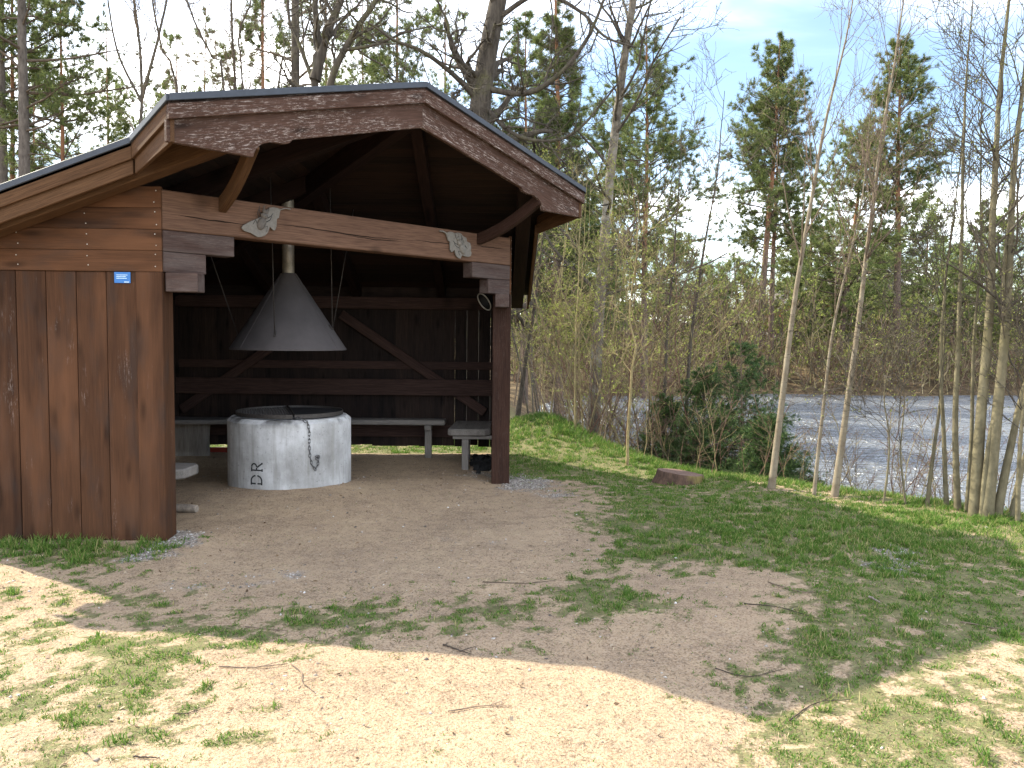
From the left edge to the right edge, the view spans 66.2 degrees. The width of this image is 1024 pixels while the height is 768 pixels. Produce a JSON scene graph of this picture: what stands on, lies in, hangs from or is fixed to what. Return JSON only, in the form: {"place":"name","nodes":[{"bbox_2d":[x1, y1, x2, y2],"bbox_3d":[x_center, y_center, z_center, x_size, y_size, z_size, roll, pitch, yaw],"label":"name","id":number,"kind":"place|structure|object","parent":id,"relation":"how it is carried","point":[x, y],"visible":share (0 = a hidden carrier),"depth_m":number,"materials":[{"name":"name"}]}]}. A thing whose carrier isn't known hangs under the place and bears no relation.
{"place":"outdoors","nodes":[
{"label":"outdoors","id":0,"kind":"place"},
{"bbox_2d":[0,324,1023,767],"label":"ground","id":1,"kind":"structure","parent":0,"point":[396,744],"depth_m":4.00,"materials":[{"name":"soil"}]},
{"bbox_2d":[5,30,83,180],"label":"forest tree","id":2,"kind":"object","parent":1,"relation":"on","point":[31,84],"visible":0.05,"depth_m":54.34,"materials":[{"name":"green plant"}]},
{"bbox_2d":[4,0,89,179],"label":"pine tree","id":3,"kind":"object","parent":1,"relation":"on","point":[13,84],"visible":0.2,"depth_m":31.91,"materials":[{"name":"green plant"}]},
{"bbox_2d":[0,0,104,183],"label":"pine tree","id":4,"kind":"object","parent":1,"relation":"on","point":[4,167],"visible":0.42,"depth_m":29.36,"materials":[{"name":"green plant"}]},
{"bbox_2d":[0,0,137,177],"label":"pine tree","id":5,"kind":"object","parent":1,"relation":"on","point":[10,109],"visible":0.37,"depth_m":30.18,"materials":[{"name":"green plant"}]},
{"bbox_2d":[0,0,161,176],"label":"pine tree","id":6,"kind":"object","parent":1,"relation":"on","point":[24,23],"visible":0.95,"depth_m":26.15,"materials":[{"name":"green plant"}]},
{"bbox_2d":[41,21,152,161],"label":"pine tree","id":7,"kind":"object","parent":1,"relation":"on","point":[125,127],"visible":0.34,"depth_m":40.26,"materials":[{"name":"green plant"}]},
{"bbox_2d":[56,0,172,130],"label":"bare tree","id":8,"kind":"object","parent":1,"relation":"on","point":[143,87],"visible":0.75,"depth_m":20.31,"materials":[{"name":"grey plant"}]},
{"bbox_2d":[111,0,208,119],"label":"bare tree","id":9,"kind":"object","parent":1,"relation":"on","point":[155,26],"visible":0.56,"depth_m":17.29,"materials":[{"name":"grey plant"}]},
{"bbox_2d":[149,78,174,105],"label":"forest tree","id":10,"kind":"object","parent":1,"relation":"on","point":[163,87],"visible":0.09,"depth_m":63.98,"materials":[{"name":"green plant"}]},
{"bbox_2d":[120,27,221,106],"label":"pine tree","id":11,"kind":"object","parent":1,"relation":"on","point":[169,35],"visible":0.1,"depth_m":42.35,"materials":[{"name":"green plant"}]},
{"bbox_2d":[175,463,197,479],"bbox_3d":[-3.375,0.944,6.392,1.544,0.555,0.420,1,4,-1],"label":"bench","id":12,"kind":"object","parent":1,"relation":"on","point":[185,470],"visible":0.19,"depth_m":6.36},
{"bbox_2d":[176,504,198,512],"bbox_3d":[-2.795,1.052,6.651,0.270,0.076,0.074,1,4,7],"label":"firewood log","id":13,"kind":"object","parent":1,"relation":"on","point":[186,508],"visible":0.65,"depth_m":6.62,"materials":[{"name":"grey wood"}]},
{"bbox_2d":[145,0,274,90],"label":"bare tree","id":14,"kind":"object","parent":1,"relation":"on","point":[214,56],"visible":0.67,"depth_m":16.41,"materials":[{"name":"plant"}]},
{"bbox_2d":[181,6,246,90],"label":"pine tree","id":15,"kind":"object","parent":1,"relation":"on","point":[206,41],"visible":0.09,"depth_m":48.40,"materials":[{"name":"green plant"}]},
{"bbox_2d":[138,0,312,116],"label":"pine tree","id":16,"kind":"object","parent":1,"relation":"on","point":[249,24],"visible":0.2,"depth_m":29.00,"materials":[{"name":"green plant"}]},
{"bbox_2d":[170,0,286,91],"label":"bare tree","id":17,"kind":"object","parent":1,"relation":"on","point":[233,79],"visible":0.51,"depth_m":16.74,"materials":[{"name":"plant"}]},
{"bbox_2d":[205,0,302,88],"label":"bare tree","id":18,"kind":"object","parent":1,"relation":"on","point":[245,13],"visible":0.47,"depth_m":17.42,"materials":[{"name":"grey plant"}]},
{"bbox_2d":[227,405,350,489],"bbox_3d":[-2.221,0.725,7.875,1.190,0.935,1.190,1,4,-1],"label":"fire ring","id":19,"kind":"object","parent":1,"relation":"on","point":[285,447],"visible":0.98,"depth_m":7.37,"materials":[{"name":"concrete"}]},
{"bbox_2d":[230,0,350,86],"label":"oak tree","id":20,"kind":"object","parent":1,"relation":"on","point":[296,61],"visible":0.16,"depth_m":15.49,"materials":[{"name":"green plant"}]},
{"bbox_2d":[0,81,585,540],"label":"shelter","id":21,"kind":"object","parent":1,"relation":"on","point":[104,379],"visible":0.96,"depth_m":6.37,"materials":[{"name":"brown wood"}]},
{"bbox_2d":[114,272,130,282],"bbox_3d":[-2.820,-0.770,5.684,0.116,0.079,0.006,1,4,-1],"label":"notice sign","id":22,"kind":"object","parent":21,"relation":"attached to","point":[122,277],"visible":1,"depth_m":5.68,"materials":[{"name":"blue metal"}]},
{"bbox_2d":[241,205,290,236],"bbox_3d":[-1.940,-1.289,6.231,0.043,0.260,0.425,4,5,44],"label":"leaf plaque","id":23,"kind":"object","parent":21,"relation":"attached to","point":[263,223],"visible":1,"depth_m":6.20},
{"bbox_2d":[211,177,353,350],"bbox_3d":[-2.308,-1.171,7.696,1.339,1.664,1.110,1,4,-1],"label":"smoke hood","id":24,"kind":"object","parent":21,"relation":"hanging from","point":[287,315],"visible":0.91,"depth_m":7.45,"materials":[{"name":"metal"}]},
{"bbox_2d":[439,230,470,258],"bbox_3d":[-0.545,-1.358,7.684,0.043,0.253,0.422,4,5,44],"label":"leaf plaque","id":25,"kind":"object","parent":21,"relation":"attached to","point":[459,245],"visible":1,"depth_m":7.70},
{"bbox_2d":[477,293,492,310],"bbox_3d":[-0.303,-0.935,8.906,0.184,0.201,0.207,1,4,-1],"label":"dome lamp","id":26,"kind":"object","parent":21,"relation":"attached to","point":[485,301],"visible":0.91,"depth_m":8.97,"materials":[{"name":"white glass"}]},
{"bbox_2d":[241,0,353,89],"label":"bare tree","id":27,"kind":"object","parent":1,"relation":"on","point":[281,63],"visible":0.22,"depth_m":16.45,"materials":[{"name":"grey plant"}]},
{"bbox_2d":[175,417,445,457],"bbox_3d":[-2.552,0.728,9.783,3.430,0.587,0.437,1,4,-1],"label":"bench","id":28,"kind":"object","parent":1,"relation":"on","point":[192,436],"visible":0.52,"depth_m":9.76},
{"bbox_2d":[302,0,359,85],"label":"pine tree","id":29,"kind":"object","parent":1,"relation":"on","point":[324,83],"visible":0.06,"depth_m":43.87,"materials":[{"name":"green plant"}]},
{"bbox_2d":[247,0,443,87],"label":"oak tree","id":30,"kind":"object","parent":1,"relation":"on","point":[322,44],"visible":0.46,"depth_m":13.87,"materials":[{"name":"brown plant"}]},
{"bbox_2d":[327,0,409,84],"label":"pine tree","id":31,"kind":"object","parent":1,"relation":"on","point":[342,70],"visible":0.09,"depth_m":38.58,"materials":[{"name":"green plant"}]},
{"bbox_2d":[325,0,440,84],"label":"pine tree","id":32,"kind":"object","parent":1,"relation":"on","point":[372,71],"visible":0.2,"depth_m":31.86,"materials":[{"name":"green plant"}]},
{"bbox_2d":[400,0,470,105],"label":"pine tree","id":33,"kind":"object","parent":1,"relation":"on","point":[432,18],"visible":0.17,"depth_m":40.66,"materials":[{"name":"green plant"}]},
{"bbox_2d":[448,421,491,469],"bbox_3d":[-0.497,0.777,9.592,0.529,0.558,0.908,1,4,-1],"label":"bench","id":34,"kind":"object","parent":1,"relation":"on","point":[465,431],"visible":0.81,"depth_m":9.20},
{"bbox_2d":[469,454,491,473],"bbox_3d":[-0.352,0.958,9.453,0.325,0.193,1.058,1,4,-1],"label":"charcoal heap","id":35,"kind":"object","parent":1,"relation":"on","point":[479,463],"visible":0.91,"depth_m":9.37,"materials":[{"name":"black"}]},
{"bbox_2d":[13,444,986,714],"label":"gravel","id":36,"kind":"structure","parent":1,"relation":"on","point":[517,480],"depth_m":5.87,"materials":[{"name":"grey gravel"}]},
{"bbox_2d":[0,411,1023,767],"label":"grass","id":37,"kind":"structure","parent":1,"relation":"on","point":[904,531],"depth_m":5.49,"materials":[{"name":"green plant"}]},
{"bbox_2d":[0,434,1023,767],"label":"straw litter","id":38,"kind":"object","parent":1,"relation":"on","point":[540,626],"visible":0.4,"depth_m":3.92,"materials":[{"name":"beige plant"}]},
{"bbox_2d":[2,427,1021,767],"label":"pebbles","id":39,"kind":"object","parent":1,"relation":"on","point":[428,593],"visible":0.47,"depth_m":4.57,"materials":[{"name":"grey stone"}]},
{"bbox_2d":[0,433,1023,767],"bbox_3d":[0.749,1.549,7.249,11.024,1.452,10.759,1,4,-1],"label":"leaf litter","id":40,"kind":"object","parent":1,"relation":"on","point":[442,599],"visible":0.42,"depth_m":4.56,"materials":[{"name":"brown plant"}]},
{"bbox_2d":[339,0,685,412],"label":"oak tree","id":41,"kind":"object","parent":1,"relation":"on","point":[478,87],"visible":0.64,"depth_m":12.74,"materials":[{"name":"brown plant"}]},
{"bbox_2d":[491,7,593,404],"bbox_3d":[0.473,-6.534,29.866,5.385,15.020,6.235,1,4,-1],"label":"pine tree","id":42,"kind":"object","parent":1,"relation":"on","point":[521,25],"visible":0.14,"depth_m":29.12,"materials":[{"name":"green plant"}]},
{"bbox_2d":[512,145,596,416],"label":"young tree","id":43,"kind":"object","parent":1,"relation":"on","point":[520,395],"visible":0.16,"depth_m":14.47,"materials":[{"name":"green plant"}]},
{"bbox_2d":[520,154,594,413],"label":"sapling","id":44,"kind":"object","parent":1,"relation":"on","point":[560,301],"visible":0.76,"depth_m":11.97,"materials":[{"name":"green plant"}]},
{"bbox_2d":[490,126,627,413],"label":"woodland undergrowth","id":45,"kind":"object","parent":1,"relation":"on","point":[534,386],"visible":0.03,"depth_m":20.37,"materials":[{"name":"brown plant"}]},
{"bbox_2d":[490,0,628,417],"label":"pine tree","id":46,"kind":"object","parent":1,"relation":"on","point":[575,95],"visible":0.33,"depth_m":23.27,"materials":[{"name":"green plant"}]},
{"bbox_2d":[526,165,625,430],"bbox_3d":[0.972,-1.218,11.457,1.276,4.116,1.200,-1,4,-23],"label":"sapling","id":47,"kind":"object","parent":1,"relation":"on","point":[592,276],"visible":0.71,"depth_m":11.56,"materials":[{"name":"green plant"}]},
{"bbox_2d":[540,148,618,421],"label":"sapling","id":48,"kind":"object","parent":1,"relation":"on","point":[554,316],"visible":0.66,"depth_m":11.70,"materials":[{"name":"green plant"}]},
{"bbox_2d":[546,151,622,428],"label":"sapling","id":49,"kind":"object","parent":1,"relation":"on","point":[577,297],"visible":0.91,"depth_m":11.25,"materials":[{"name":"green plant"}]},
{"bbox_2d":[577,164,642,439],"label":"sapling","id":50,"kind":"object","parent":1,"relation":"on","point":[612,188],"visible":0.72,"depth_m":12.23,"materials":[{"name":"green plant"}]},
{"bbox_2d":[608,227,650,335],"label":"forest tree","id":51,"kind":"object","parent":1,"relation":"on","point":[630,290],"visible":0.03,"depth_m":65.25,"materials":[{"name":"green plant"}]},
{"bbox_2d":[581,79,686,354],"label":"pine tree","id":52,"kind":"object","parent":1,"relation":"on","point":[604,109],"visible":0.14,"depth_m":44.30,"materials":[{"name":"green plant"}]},
{"bbox_2d":[593,186,677,465],"bbox_3d":[1.373,-0.662,9.650,1.188,3.580,1.221,3,5,38],"label":"sapling","id":53,"kind":"object","parent":1,"relation":"on","point":[631,371],"visible":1,"depth_m":9.65,"materials":[{"name":"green plant"}]},
{"bbox_2d":[537,0,744,434],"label":"pine tree","id":54,"kind":"object","parent":1,"relation":"on","point":[629,26],"visible":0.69,"depth_m":12.86,"materials":[{"name":"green plant"}]},
{"bbox_2d":[543,24,747,397],"bbox_3d":[5.467,-7.787,36.982,9.298,18.252,9.532,1,4,-1],"label":"pine tree","id":55,"kind":"object","parent":1,"relation":"on","point":[664,143],"visible":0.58,"depth_m":36.20,"materials":[{"name":"green plant"}]},
{"bbox_2d":[511,124,794,468],"bbox_3d":[1.808,-0.890,14.180,5.579,6.116,9.466,1,4,-1],"label":"bank thicket","id":56,"kind":"object","parent":1,"relation":"on","point":[609,357],"visible":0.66,"depth_m":11.73,"materials":[{"name":"brown plant"}]},
{"bbox_2d":[584,73,734,460],"bbox_3d":[2.070,-1.512,11.484,2.181,5.952,1.894,1,4,-1],"label":"young tree","id":57,"kind":"object","parent":1,"relation":"on","point":[666,341],"visible":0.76,"depth_m":11.45,"materials":[{"name":"green plant"}]},
{"bbox_2d":[632,163,696,445],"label":"sapling","id":58,"kind":"object","parent":1,"relation":"on","point":[663,249],"visible":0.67,"depth_m":12.40,"materials":[{"name":"green plant"}]},
{"bbox_2d":[636,270,692,364],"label":"conifer","id":59,"kind":"object","parent":1,"relation":"on","point":[680,304],"visible":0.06,"depth_m":45.78,"materials":[{"name":"green plant"}]},
{"bbox_2d":[623,393,717,469],"bbox_3d":[2.309,0.928,11.557,1.602,1.694,1.890,1,4,-1],"label":"bush","id":60,"kind":"object","parent":1,"relation":"on","point":[675,404],"visible":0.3,"depth_m":11.47,"materials":[{"name":"green plant"}]},
{"bbox_2d":[652,468,704,485],"bbox_3d":[1.911,1.094,9.001,0.628,0.230,0.544,3,4,29],"label":"rock","id":61,"kind":"object","parent":1,"relation":"on","point":[663,476],"visible":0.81,"depth_m":8.84,"materials":[{"name":"brown stone"}]},
{"bbox_2d":[622,229,734,318],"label":"forest tree","id":62,"kind":"object","parent":1,"relation":"on","point":[692,253],"visible":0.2,"depth_m":61.03,"materials":[{"name":"green plant"}]},
{"bbox_2d":[641,363,745,473],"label":"young spruce","id":63,"kind":"object","parent":1,"relation":"on","point":[698,385],"visible":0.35,"depth_m":10.88,"materials":[{"name":"green plant"}]},
{"bbox_2d":[676,248,741,330],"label":"forest tree","id":64,"kind":"object","parent":1,"relation":"on","point":[708,271],"visible":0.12,"depth_m":69.20,"materials":[{"name":"green plant"}]},
{"bbox_2d":[692,286,742,357],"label":"conifer","id":65,"kind":"object","parent":1,"relation":"on","point":[715,291],"visible":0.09,"depth_m":49.90,"materials":[{"name":"green plant"}]},
{"bbox_2d":[642,12,794,444],"bbox_3d":[2.920,-1.826,11.138,2.156,7.053,1.613,-3,5,-44],"label":"young tree","id":66,"kind":"object","parent":1,"relation":"on","point":[694,321],"visible":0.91,"depth_m":11.32,"materials":[{"name":"brown plant"}]},
{"bbox_2d":[696,251,767,337],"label":"forest tree","id":67,"kind":"object","parent":1,"relation":"on","point":[732,263],"visible":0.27,"depth_m":65.46,"materials":[{"name":"green plant"}]},
{"bbox_2d":[669,341,815,479],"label":"young spruce","id":68,"kind":"object","parent":1,"relation":"on","point":[748,375],"visible":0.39,"depth_m":10.46,"materials":[{"name":"green plant"}]},
{"bbox_2d":[490,259,1023,393],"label":"shore scrub","id":69,"kind":"object","parent":1,"relation":"on","point":[754,312],"visible":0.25,"depth_m":42.52,"materials":[{"name":"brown plant"}]},
{"bbox_2d":[701,110,817,365],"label":"pine tree","id":70,"kind":"object","parent":1,"relation":"on","point":[751,236],"visible":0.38,"depth_m":44.89,"materials":[{"name":"green plant"}]},
{"bbox_2d":[697,30,826,372],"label":"pine tree","id":71,"kind":"object","parent":1,"relation":"on","point":[771,190],"visible":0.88,"depth_m":42.02,"materials":[{"name":"green plant"}]},
{"bbox_2d":[510,323,1023,395],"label":"shoreline scrub","id":72,"kind":"object","parent":1,"relation":"on","point":[949,354],"visible":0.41,"depth_m":41.27,"materials":[{"name":"brown plant"}]},
{"bbox_2d":[712,411,829,485],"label":"young spruce","id":73,"kind":"object","parent":1,"relation":"on","point":[752,458],"visible":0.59,"depth_m":9.61,"materials":[{"name":"green plant"}]},
{"bbox_2d":[534,360,1023,507],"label":"bank thicket","id":74,"kind":"object","parent":1,"relation":"on","point":[896,469],"visible":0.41,"depth_m":9.39,"materials":[{"name":"brown plant"}]},
{"bbox_2d":[756,234,831,294],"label":"forest tree","id":75,"kind":"object","parent":1,"relation":"on","point":[780,279],"visible":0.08,"depth_m":71.95,"materials":[{"name":"green plant"}]},
{"bbox_2d":[774,278,823,365],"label":"conifer","id":76,"kind":"object","parent":1,"relation":"on","point":[801,308],"visible":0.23,"depth_m":46.88,"materials":[{"name":"green plant"}]},
{"bbox_2d":[763,176,875,353],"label":"spruce tree","id":77,"kind":"object","parent":1,"relation":"on","point":[825,308],"visible":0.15,"depth_m":51.48,"materials":[{"name":"green plant"}]},
{"bbox_2d":[742,0,911,489],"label":"birch tree","id":78,"kind":"object","parent":1,"relation":"on","point":[775,455],"visible":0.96,"depth_m":8.18,"materials":[{"name":"beige plant"}]},
{"bbox_2d":[781,213,880,294],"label":"forest tree","id":79,"kind":"object","parent":1,"relation":"on","point":[836,264],"visible":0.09,"depth_m":69.43,"materials":[{"name":"green plant"}]},
{"bbox_2d":[755,110,951,361],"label":"pine tree","id":80,"kind":"object","parent":1,"relation":"on","point":[849,279],"visible":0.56,"depth_m":46.35,"materials":[{"name":"green plant"}]},
{"bbox_2d":[829,213,888,335],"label":"forest tree","id":81,"kind":"object","parent":1,"relation":"on","point":[857,277],"visible":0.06,"depth_m":63.84,"materials":[{"name":"green plant"}]},
{"bbox_2d":[804,39,918,495],"bbox_3d":[3.452,-1.148,7.905,0.965,4.702,1.507,2,4,22],"label":"birch tree","id":82,"kind":"object","parent":1,"relation":"on","point":[814,487],"visible":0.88,"depth_m":7.88,"materials":[{"name":"beige plant"}]},
{"bbox_2d":[781,249,969,502],"bbox_3d":[3.486,-0.054,7.692,1.660,2.557,1.478,1,4,-1],"label":"alder tree","id":83,"kind":"object","parent":1,"relation":"on","point":[864,401],"visible":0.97,"depth_m":7.59,"materials":[{"name":"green plant"}]},
{"bbox_2d":[864,257,892,350],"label":"conifer","id":84,"kind":"object","parent":1,"relation":"on","point":[877,308],"visible":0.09,"depth_m":57.83,"materials":[{"name":"green plant"}]},
{"bbox_2d":[795,0,979,496],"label":"birch tree","id":85,"kind":"object","parent":1,"relation":"on","point":[835,488],"visible":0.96,"depth_m":7.81,"materials":[{"name":"beige plant"}]},
{"bbox_2d":[835,286,943,503],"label":"alder tree","id":86,"kind":"object","parent":1,"relation":"on","point":[893,388],"visible":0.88,"depth_m":7.53,"materials":[{"name":"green plant"}]},
{"bbox_2d":[826,32,958,368],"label":"pine tree","id":87,"kind":"object","parent":1,"relation":"on","point":[906,78],"visible":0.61,"depth_m":43.98,"materials":[{"name":"green plant"}]},
{"bbox_2d":[884,275,934,354],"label":"conifer","id":88,"kind":"object","parent":1,"relation":"on","point":[922,291],"visible":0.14,"depth_m":52.04,"materials":[{"name":"green plant"}]},
{"bbox_2d":[876,188,964,332],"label":"forest tree","id":89,"kind":"object","parent":1,"relation":"on","point":[939,231],"visible":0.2,"depth_m":60.06,"materials":[{"name":"green plant"}]},
{"bbox_2d":[856,0,1023,518],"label":"alder tree","id":90,"kind":"object","parent":1,"relation":"on","point":[994,451],"visible":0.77,"depth_m":6.87,"materials":[{"name":"brown plant"}]},
{"bbox_2d":[867,193,1023,505],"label":"alder tree","id":91,"kind":"object","parent":1,"relation":"on","point":[929,486],"visible":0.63,"depth_m":7.45,"materials":[{"name":"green plant"}]},
{"bbox_2d":[907,241,984,329],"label":"forest tree","id":92,"kind":"object","parent":1,"relation":"on","point":[953,259],"visible":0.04,"depth_m":63.93,"materials":[{"name":"green plant"}]},
{"bbox_2d":[922,266,991,363],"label":"conifer","id":93,"kind":"object","parent":1,"relation":"on","point":[950,295],"visible":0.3,"depth_m":49.17,"materials":[{"name":"green plant"}]},
{"bbox_2d":[892,88,1023,504],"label":"alder tree","id":94,"kind":"object","parent":1,"relation":"on","point":[944,469],"visible":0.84,"depth_m":7.37,"materials":[{"name":"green plant"}]},
{"bbox_2d":[896,0,1023,515],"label":"alder tree","id":95,"kind":"object","parent":1,"relation":"on","point":[978,454],"visible":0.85,"depth_m":6.96,"materials":[{"name":"brown plant"}]},
{"bbox_2d":[897,0,1023,510],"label":"alder tree","id":96,"kind":"object","parent":1,"relation":"on","point":[956,480],"visible":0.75,"depth_m":7.21,"materials":[{"name":"brown plant"}]},
{"bbox_2d":[909,0,1023,512],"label":"alder tree","id":97,"kind":"object","parent":1,"relation":"on","point":[971,435],"visible":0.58,"depth_m":7.14,"materials":[{"name":"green plant"}]},
{"bbox_2d":[933,28,1023,515],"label":"alder tree","id":98,"kind":"object","parent":1,"relation":"on","point":[984,473],"visible":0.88,"depth_m":6.85,"materials":[{"name":"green plant"}]},
{"bbox_2d":[944,193,1023,521],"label":"alder tree","id":99,"kind":"object","parent":1,"relation":"on","point":[1018,489],"visible":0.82,"depth_m":6.78,"materials":[{"name":"brown plant"}]},
{"bbox_2d":[947,198,1021,361],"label":"spruce tree","id":100,"kind":"object","parent":1,"relation":"on","point":[972,291],"visible":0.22,"depth_m":49.77,"materials":[{"name":"green plant"}]},
{"bbox_2d":[951,207,1023,339],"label":"forest tree","id":101,"kind":"object","parent":1,"relation":"on","point":[1016,271],"visible":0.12,"depth_m":60.19,"materials":[{"name":"green plant"}]},
{"bbox_2d":[962,181,1023,516],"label":"alder tree","id":102,"kind":"object","parent":1,"relation":"on","point":[1003,483],"visible":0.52,"depth_m":6.91,"materials":[{"name":"brown plant"}]},
{"bbox_2d":[982,277,1023,519],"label":"alder tree","id":103,"kind":"object","parent":1,"relation":"on","point":[1012,508],"visible":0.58,"depth_m":6.91,"materials":[{"name":"brown plant"}]},
{"bbox_2d":[4,0,1023,323],"label":"sky","id":104,"kind":"structure","parent":0,"point":[757,21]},
{"bbox_2d":[538,394,1023,511],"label":"water","id":105,"kind":"structure","parent":0,"point":[878,457],"depth_m":24.27,"materials":[{"name":"grey liquid"}]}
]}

